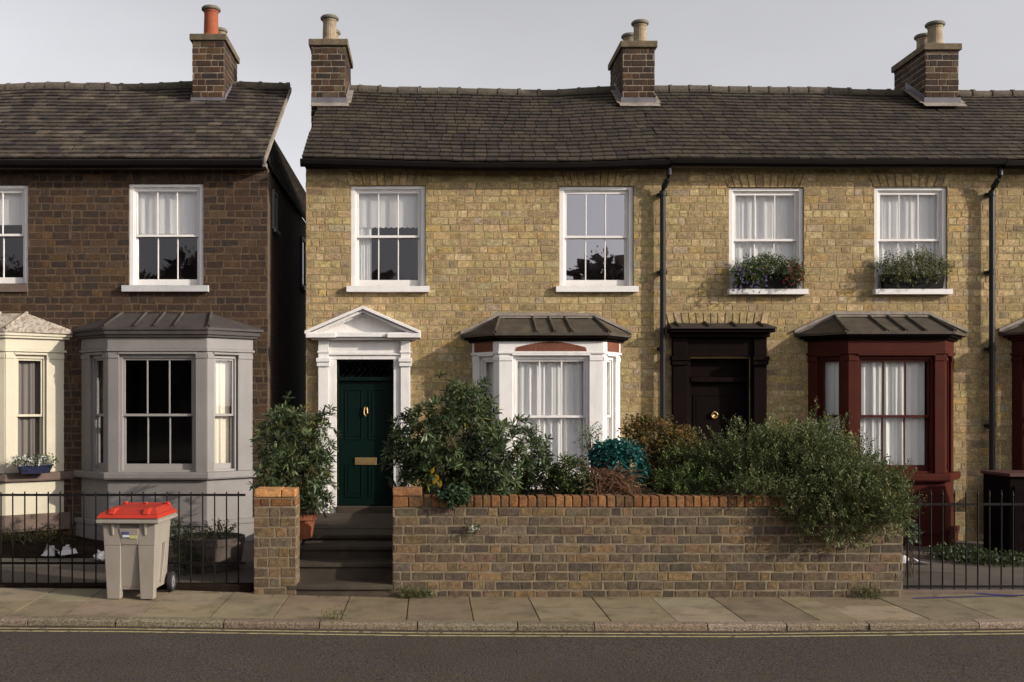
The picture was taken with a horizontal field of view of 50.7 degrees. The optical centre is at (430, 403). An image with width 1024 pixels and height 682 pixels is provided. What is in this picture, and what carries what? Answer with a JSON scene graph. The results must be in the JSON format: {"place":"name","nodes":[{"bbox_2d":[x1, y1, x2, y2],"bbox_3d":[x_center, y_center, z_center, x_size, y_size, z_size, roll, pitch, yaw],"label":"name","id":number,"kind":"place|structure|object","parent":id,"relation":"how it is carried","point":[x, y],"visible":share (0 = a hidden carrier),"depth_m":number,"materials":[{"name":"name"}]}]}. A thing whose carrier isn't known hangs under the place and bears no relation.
{"place":"outdoors","nodes":[
{"label":"outdoors","id":0,"kind":"place"},
{"bbox_2d":[2,532,104,556],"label":"garden soil","id":1,"kind":"structure","parent":0,"point":[41,547],"depth_m":14.70,"materials":[{"name":"brown soil"}]},
{"bbox_2d":[2,523,82,544],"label":"ground plant","id":2,"kind":"object","parent":1,"relation":"on","point":[20,534],"visible":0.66,"depth_m":15.03,"materials":[{"name":"green plant"}]},
{"bbox_2d":[64,4,305,544],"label":"terraced house","id":3,"kind":"structure","parent":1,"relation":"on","point":[162,324],"depth_m":16.00,"materials":[{"name":"brown brick"}]},
{"bbox_2d":[121,184,208,291],"bbox_3d":[-3.929,-2.459,16.035,1.280,1.612,0.250,0,0,0],"label":"window","id":4,"kind":"structure","parent":3,"relation":"in","point":[136,284],"depth_m":16.05,"materials":[{"name":"white paint"}]},
{"bbox_2d":[138,192,196,233],"bbox_3d":[-3.929,-2.890,16.167,1.054,0.694,0.034,0,0,0],"label":"curtain","id":5,"kind":"object","parent":3,"relation":"hanging from","point":[167,212],"visible":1,"depth_m":16.16,"materials":[{"name":"white fabric"}]},
{"bbox_2d":[71,311,263,544],"bbox_3d":[-3.911,0.376,15.753,2.878,3.487,0.716,0,0,0],"label":"bay window","id":6,"kind":"structure","parent":3,"relation":"in","point":[204,339],"depth_m":15.57,"materials":[{"name":"grey paint"}]},
{"bbox_2d":[215,361,229,462],"bbox_3d":[-3.118,0.143,15.808,0.395,1.652,0.042,0,0,-41],"label":"curtain","id":7,"kind":"object","parent":3,"relation":"hanging from","point":[222,439],"visible":0.62,"depth_m":15.88,"materials":[{"name":"beige fabric"}]},
{"bbox_2d":[272,189,280,236],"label":"side window","id":8,"kind":"structure","parent":3,"relation":"in","point":[274,194],"depth_m":16.55,"materials":[{"name":"grey glass"}]},
{"bbox_2d":[301,236,305,292],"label":"side window","id":9,"kind":"structure","parent":3,"relation":"in","point":[303,242],"depth_m":20.48,"materials":[{"name":"grey paint"}]},
{"bbox_2d":[41,544,76,555],"bbox_3d":[-4.874,1.938,14.186,0.488,0.159,0.187,0,0,16],"label":"crumpled paper","id":10,"kind":"object","parent":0,"point":[66,550],"visible":0.93,"depth_m":14.19,"materials":[{"name":"white paper"}]},
{"bbox_2d":[2,541,253,582],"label":"front garden path","id":11,"kind":"structure","parent":0,"point":[246,572],"depth_m":12.95,"materials":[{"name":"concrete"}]},
{"bbox_2d":[93,549,104,560],"bbox_3d":[-4.191,1.963,13.869,0.355,0.125,0.196,0,0,26],"label":"torn packaging","id":12,"kind":"object","parent":11,"relation":"on","point":[100,555],"visible":0.54,"depth_m":13.85,"materials":[{"name":"white plastic"}]},
{"bbox_2d":[172,532,244,572],"bbox_3d":[-2.726,1.839,13.250,0.894,0.400,0.885,0,0,0],"label":"barrel planter","id":13,"kind":"object","parent":11,"relation":"on","point":[220,549],"visible":0.73,"depth_m":12.91,"materials":[{"name":"brown wood"}]},
{"bbox_2d":[168,517,236,575],"bbox_3d":[-2.776,1.722,13.069,1.047,0.696,0.730,0,0,-31],"label":"barrel plant","id":14,"kind":"object","parent":13,"relation":"on","point":[207,531],"visible":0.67,"depth_m":13.01,"materials":[{"name":"green plant"}]},
{"bbox_2d":[314,513,392,528],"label":"front garden path","id":15,"kind":"structure","parent":0,"point":[357,521],"depth_m":14.71,"materials":[{"name":"stone"}]},
{"bbox_2d":[0,625,1023,681],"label":"road","id":16,"kind":"structure","parent":0,"point":[25,656],"depth_m":9.40,"materials":[{"name":"grey asphalt"}]},
{"bbox_2d":[0,616,1023,630],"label":"kerb","id":17,"kind":"structure","parent":16,"relation":"on","point":[504,625],"depth_m":10.57,"materials":[{"name":"stone"}]},
{"bbox_2d":[0,628,1023,636],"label":"yellow line","id":18,"kind":"object","parent":16,"relation":"on","point":[514,633],"visible":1,"depth_m":10.31,"materials":[{"name":"paint"}]},
{"bbox_2d":[0,588,1023,623],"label":"pavement","id":19,"kind":"structure","parent":0,"point":[71,602],"depth_m":11.34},
{"bbox_2d":[0,491,253,591],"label":"railing","id":20,"kind":"object","parent":19,"relation":"on","point":[228,587],"visible":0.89,"depth_m":12.19,"materials":[{"name":"black metal"}]},
{"bbox_2d":[96,501,177,598],"bbox_3d":[-3.190,1.597,11.740,0.679,0.994,0.721,0,0,3],"label":"wheelie bin","id":21,"kind":"object","parent":19,"relation":"on","point":[136,540],"visible":1,"depth_m":11.47,"materials":[{"name":"grey plastic"}]},
{"bbox_2d":[254,487,299,595],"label":"brick pier","id":22,"kind":"structure","parent":19,"relation":"on","point":[276,540],"depth_m":12.00,"materials":[{"name":"brown brick"}]},
{"bbox_2d":[321,605,345,620],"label":"weed","id":23,"kind":"object","parent":19,"relation":"on","point":[333,617],"visible":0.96,"depth_m":10.72,"materials":[{"name":"green plant"}]},
{"bbox_2d":[288,529,392,596],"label":"stone steps","id":24,"kind":"structure","parent":19,"relation":"on","point":[346,562],"depth_m":12.36,"materials":[{"name":"grey stone"}]},
{"bbox_2d":[300,513,317,538],"bbox_3d":[-1.563,1.478,12.950,0.419,0.294,0.419,0,0,0],"label":"flower pot","id":25,"kind":"object","parent":24,"relation":"on","point":[307,522],"visible":0.47,"depth_m":12.82,"materials":[{"name":"ceramic"}]},
{"bbox_2d":[247,390,341,518],"bbox_3d":[-1.708,0.651,13.558,1.173,1.621,2.488,0,0,-8],"label":"shrub","id":26,"kind":"object","parent":25,"relation":"in","point":[294,452],"visible":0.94,"depth_m":12.69,"materials":[{"name":"green plant"}]},
{"bbox_2d":[391,584,434,599],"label":"weed","id":27,"kind":"object","parent":19,"relation":"on","point":[409,594],"visible":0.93,"depth_m":11.96,"materials":[{"name":"green plant"}]},
{"bbox_2d":[1,588,1022,633],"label":"fallen leaves","id":28,"kind":"object","parent":19,"relation":"on","point":[526,631],"visible":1,"depth_m":10.53,"materials":[{"name":"brown plant"}]},
{"bbox_2d":[392,487,902,597],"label":"garden wall","id":29,"kind":"structure","parent":19,"relation":"on","point":[619,545],"depth_m":12.05,"materials":[{"name":"brick"}]},
{"bbox_2d":[432,481,474,508],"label":"wall plant","id":30,"kind":"object","parent":29,"relation":"attached to","point":[450,497],"depth_m":11.96,"materials":[{"name":"green plant"}]},
{"bbox_2d":[465,524,485,536],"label":"wall flower","id":31,"kind":"object","parent":29,"relation":"attached to","point":[476,529],"depth_m":11.99,"materials":[{"name":"green plant"}]},
{"bbox_2d":[852,583,885,599],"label":"weed","id":32,"kind":"object","parent":19,"relation":"on","point":[868,591],"visible":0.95,"depth_m":11.95,"materials":[{"name":"green plant"}]},
{"bbox_2d":[902,490,1023,594],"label":"railing","id":33,"kind":"object","parent":19,"relation":"on","point":[919,591],"visible":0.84,"depth_m":12.19,"materials":[{"name":"black metal"}]},
{"bbox_2d":[914,593,1019,598],"bbox_3d":[6.280,2.144,12.025,1.842,0.043,0.271,0,0,0],"label":"blue paint mark","id":34,"kind":"object","parent":19,"relation":"on","point":[972,596],"visible":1,"depth_m":11.95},
{"bbox_2d":[0,0,1023,222],"label":"sky","id":35,"kind":"structure","parent":0,"point":[495,44],"materials":[{"name":"grey"}]},
{"bbox_2d":[426,486,790,496],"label":"garden soil","id":36,"kind":"structure","parent":0,"point":[642,491],"depth_m":14.91,"materials":[{"name":"brown soil"}]},
{"bbox_2d":[377,368,564,496],"bbox_3d":[0.489,0.428,12.844,2.277,1.737,1.429,0,0,0],"label":"shrub","id":37,"kind":"object","parent":36,"relation":"on","point":[466,466],"visible":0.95,"depth_m":12.66,"materials":[{"name":"green plant"}]},
{"bbox_2d":[431,467,441,486],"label":"autumn leaves","id":38,"kind":"object","parent":37,"relation":"attached to","point":[436,479],"visible":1,"depth_m":12.30,"materials":[{"name":"yellow plant"}]},
{"bbox_2d":[300,14,674,512],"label":"terraced house","id":39,"kind":"structure","parent":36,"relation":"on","point":[538,234],"depth_m":16.00,"materials":[{"name":"yellow brick"}]},
{"bbox_2d":[359,227,371,279],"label":"curtain","id":40,"kind":"object","parent":39,"relation":"hanging from","point":[365,258],"visible":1,"depth_m":16.18,"materials":[{"name":"white fabric"}]},
{"bbox_2d":[339,381,391,504],"bbox_3d":[-0.967,0.599,16.087,0.786,1.861,0.095,0,0,0],"label":"front door","id":41,"kind":"structure","parent":39,"relation":"in","point":[365,407],"depth_m":16.09,"materials":[{"name":"green paint"}]},
{"bbox_2d":[346,186,428,291],"bbox_3d":[-0.624,-2.442,16.037,1.230,1.588,0.245,0,0,0],"label":"window","id":42,"kind":"structure","parent":39,"relation":"in","point":[357,285],"depth_m":16.05,"materials":[{"name":"white paint"}]},
{"bbox_2d":[359,194,417,227],"bbox_3d":[-0.624,-2.919,16.159,1.054,0.578,0.016,0,0,0],"label":"blind","id":43,"kind":"object","parent":39,"relation":"attached to","point":[388,210],"visible":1,"depth_m":16.16,"materials":[{"name":"white fabric"}]},
{"bbox_2d":[487,362,493,461],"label":"curtain","id":44,"kind":"object","parent":39,"relation":"hanging from","point":[490,371],"visible":0.13,"depth_m":15.93,"materials":[{"name":"white fabric"}]},
{"bbox_2d":[461,313,631,488],"bbox_3d":[1.727,0.164,15.725,2.544,3.011,0.721,0,0,0],"label":"bay window","id":45,"kind":"structure","parent":39,"relation":"in","point":[505,340],"depth_m":15.54,"materials":[{"name":"white paint"}]},
{"bbox_2d":[517,362,582,465],"bbox_3d":[1.744,0.189,15.667,1.070,1.744,0.055,0,0,0],"label":"curtain","id":46,"kind":"object","parent":39,"relation":"hanging from","point":[550,388],"visible":0.66,"depth_m":15.66,"materials":[{"name":"white fabric"}]},
{"bbox_2d":[555,187,638,291],"bbox_3d":[2.476,-2.437,16.037,1.221,1.579,0.245,0,0,0],"label":"window","id":47,"kind":"structure","parent":39,"relation":"in","point":[626,285],"depth_m":16.05,"materials":[{"name":"white paint"}]},
{"bbox_2d":[538,450,597,495],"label":"shrub","id":48,"kind":"object","parent":36,"relation":"on","point":[573,484],"visible":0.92,"depth_m":12.50,"materials":[{"name":"green plant"}]},
{"bbox_2d":[573,419,605,488],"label":"young plant","id":49,"kind":"object","parent":36,"relation":"on","point":[589,446],"visible":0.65,"depth_m":12.99,"materials":[{"name":"green plant"}]},
{"bbox_2d":[576,462,652,495],"bbox_3d":[2.027,0.995,12.524,1.184,0.617,0.460,0,0,0],"label":"twig heap","id":50,"kind":"object","parent":36,"relation":"on","point":[611,482],"visible":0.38,"depth_m":12.43,"materials":[{"name":"brown wood"}]},
{"bbox_2d":[584,436,651,491],"bbox_3d":[2.259,0.828,12.856,0.833,0.873,0.716,0,0,0],"label":"shrub","id":51,"kind":"object","parent":36,"relation":"on","point":[611,452],"visible":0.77,"depth_m":12.70,"materials":[{"name":"green plant"}]},
{"bbox_2d":[616,411,715,494],"bbox_3d":[2.946,0.682,13.197,1.317,1.171,0.813,0,0,0],"label":"shrub","id":52,"kind":"object","parent":36,"relation":"on","point":[644,425],"visible":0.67,"depth_m":13.10,"materials":[{"name":"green plant"}]},
{"bbox_2d":[646,436,760,495],"bbox_3d":[3.275,0.826,12.611,1.505,0.888,0.794,0,0,0],"label":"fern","id":53,"kind":"object","parent":36,"relation":"on","point":[696,487],"visible":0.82,"depth_m":12.58,"materials":[{"name":"green plant"}]},
{"bbox_2d":[683,396,927,553],"bbox_3d":[4.216,0.794,12.495,2.605,1.770,1.916,0,0,0],"label":"shrub","id":54,"kind":"object","parent":36,"relation":"on","point":[821,470],"visible":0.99,"depth_m":12.11,"materials":[{"name":"green plant"}]},
{"bbox_2d":[902,541,1023,588],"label":"front garden path","id":55,"kind":"structure","parent":0,"point":[948,571],"depth_m":13.32,"materials":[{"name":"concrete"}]},
{"bbox_2d":[608,19,1007,545],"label":"terraced house","id":56,"kind":"structure","parent":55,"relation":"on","point":[836,163],"depth_m":16.00,"materials":[{"name":"yellow brick"}]},
{"bbox_2d":[690,382,744,485],"bbox_3d":[4.305,0.754,16.120,0.832,2.132,0.089,0,0,0],"label":"front door","id":57,"kind":"structure","parent":56,"relation":"in","point":[709,401],"depth_m":16.12,"materials":[{"name":"black paint"}]},
{"bbox_2d":[735,196,793,282],"bbox_3d":[5.005,-2.452,16.175,1.054,1.454,0.043,0,0,0],"label":"curtain","id":58,"kind":"object","parent":56,"relation":"hanging from","point":[744,217],"visible":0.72,"depth_m":16.17,"materials":[{"name":"white fabric"}]},
{"bbox_2d":[736,274,798,288],"bbox_3d":[4.988,-1.799,15.934,0.923,0.205,0.143,0,0,0],"label":"window box","id":59,"kind":"object","parent":56,"relation":"on","point":[773,283],"visible":0.76,"depth_m":15.88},
{"bbox_2d":[727,251,808,292],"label":"window box plant","id":60,"kind":"object","parent":59,"relation":"in","point":[762,264],"depth_m":15.82,"materials":[{"name":"green plant"}]},
{"bbox_2d":[727,188,808,294],"bbox_3d":[5.005,-2.409,16.020,1.170,1.597,0.280,0,0,0],"label":"window","id":61,"kind":"structure","parent":56,"relation":"in","point":[797,193],"depth_m":16.03,"materials":[{"name":"white paint"}]},
{"bbox_2d":[825,362,839,451],"bbox_3d":[5.955,0.129,15.845,0.041,1.624,0.464,0,0,-39],"label":"curtain","id":62,"kind":"object","parent":56,"relation":"hanging from","point":[831,387],"visible":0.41,"depth_m":15.87,"materials":[{"name":"white fabric"}]},
{"bbox_2d":[794,311,968,545],"bbox_3d":[6.701,0.380,15.719,2.578,3.480,0.747,0,0,0],"label":"bay window","id":63,"kind":"structure","parent":56,"relation":"in","point":[848,338],"depth_m":15.54,"materials":[{"name":"paint"}]},
{"bbox_2d":[860,362,924,464],"bbox_3d":[6.725,0.129,15.663,0.960,1.624,0.053,0,0,0],"label":"curtain","id":64,"kind":"object","parent":56,"relation":"hanging from","point":[871,388],"visible":0.91,"depth_m":15.66,"materials":[{"name":"white fabric"}]},
{"bbox_2d":[879,195,935,282],"bbox_3d":[7.152,-2.457,16.176,1.026,1.464,0.042,0,0,0],"label":"curtain","id":65,"kind":"object","parent":56,"relation":"hanging from","point":[907,216],"visible":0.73,"depth_m":16.17,"materials":[{"name":"white fabric"}]},
{"bbox_2d":[880,274,944,288],"bbox_3d":[7.146,-1.799,15.934,0.932,0.205,0.143,0,0,0],"label":"window box","id":66,"kind":"object","parent":56,"relation":"on","point":[923,284],"visible":0.77,"depth_m":15.88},
{"bbox_2d":[867,245,958,287],"bbox_3d":[7.126,-2.017,15.881,1.346,0.662,0.474,0,0,0],"label":"window box plant","id":67,"kind":"object","parent":66,"relation":"in","point":[899,263],"depth_m":15.82,"materials":[{"name":"green plant"}]},
{"bbox_2d":[872,187,952,294],"bbox_3d":[7.152,-2.414,16.020,1.142,1.607,0.280,0,0,0],"label":"window","id":68,"kind":"structure","parent":56,"relation":"in","point":[940,192],"depth_m":16.03,"materials":[{"name":"white paint"}]},
{"bbox_2d":[903,520,922,577],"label":"young plant","id":69,"kind":"object","parent":55,"relation":"on","point":[912,529],"visible":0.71,"depth_m":12.89,"materials":[{"name":"green plant"}]},
{"bbox_2d":[902,555,928,563],"bbox_3d":[6.275,2.025,13.912,0.435,0.102,0.146,0,0,5],"label":"flat packaging","id":70,"kind":"object","parent":55,"relation":"on","point":[904,559],"visible":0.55,"depth_m":13.91,"materials":[{"name":"white paper"}]},
{"bbox_2d":[922,540,1023,566],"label":"ground cover","id":71,"kind":"object","parent":55,"relation":"on","point":[994,559],"visible":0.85,"depth_m":14.03,"materials":[{"name":"green plant"}]},
{"bbox_2d":[981,470,1023,556],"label":"storage cupboard","id":72,"kind":"object","parent":55,"relation":"on","point":[1006,482],"visible":0.83,"depth_m":14.66,"materials":[{"name":"brown wood"}]},
{"label":"ground","id":73,"kind":"structure","parent":0,"visible":0},
{"bbox_2d":[0,81,123,534],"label":"terraced house","id":74,"kind":"structure","parent":73,"relation":"on","point":[45,126],"depth_m":16.00,"materials":[{"name":"brown brick"}]},
{"bbox_2d":[0,193,21,224],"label":"blind","id":75,"kind":"object","parent":74,"relation":"attached to","point":[12,208],"visible":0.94,"depth_m":16.16,"materials":[{"name":"white fabric"}]},
{"bbox_2d":[0,185,27,291],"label":"window","id":76,"kind":"structure","parent":74,"relation":"in","point":[23,189],"depth_m":16.05,"materials":[{"name":"white paint"}]},
{"bbox_2d":[18,361,39,463],"bbox_3d":[-5.925,0.157,15.857,0.545,1.679,0.068,0,0,-36],"label":"curtain","id":77,"kind":"object","parent":74,"relation":"hanging from","point":[28,397],"visible":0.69,"depth_m":15.87,"materials":[{"name":"grey fabric"}]},
{"bbox_2d":[17,464,51,473],"bbox_3d":[-5.696,0.949,15.492,0.475,0.128,0.138,0,0,-36],"label":"flower trough","id":78,"kind":"object","parent":74,"relation":"on","point":[41,469],"visible":0.86,"depth_m":15.44,"materials":[{"name":"blue ceramic"}]},
{"bbox_2d":[10,453,58,470],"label":"flowering plant","id":79,"kind":"object","parent":78,"relation":"in","point":[39,460],"visible":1,"depth_m":15.41,"materials":[{"name":"white plant"}]},
{"bbox_2d":[0,311,74,532],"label":"bay window","id":80,"kind":"structure","parent":74,"relation":"in","point":[24,336],"depth_m":15.75,"materials":[{"name":"beige paint"}]},
{"bbox_2d":[934,89,1023,469],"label":"terraced house","id":81,"kind":"structure","parent":73,"relation":"on","point":[993,120],"depth_m":16.00,"materials":[{"name":"yellow brick"}]},
{"bbox_2d":[998,318,1023,469],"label":"bay window","id":82,"kind":"structure","parent":81,"relation":"in","point":[1014,331],"depth_m":15.93,"materials":[{"name":"paint"}]}
]}

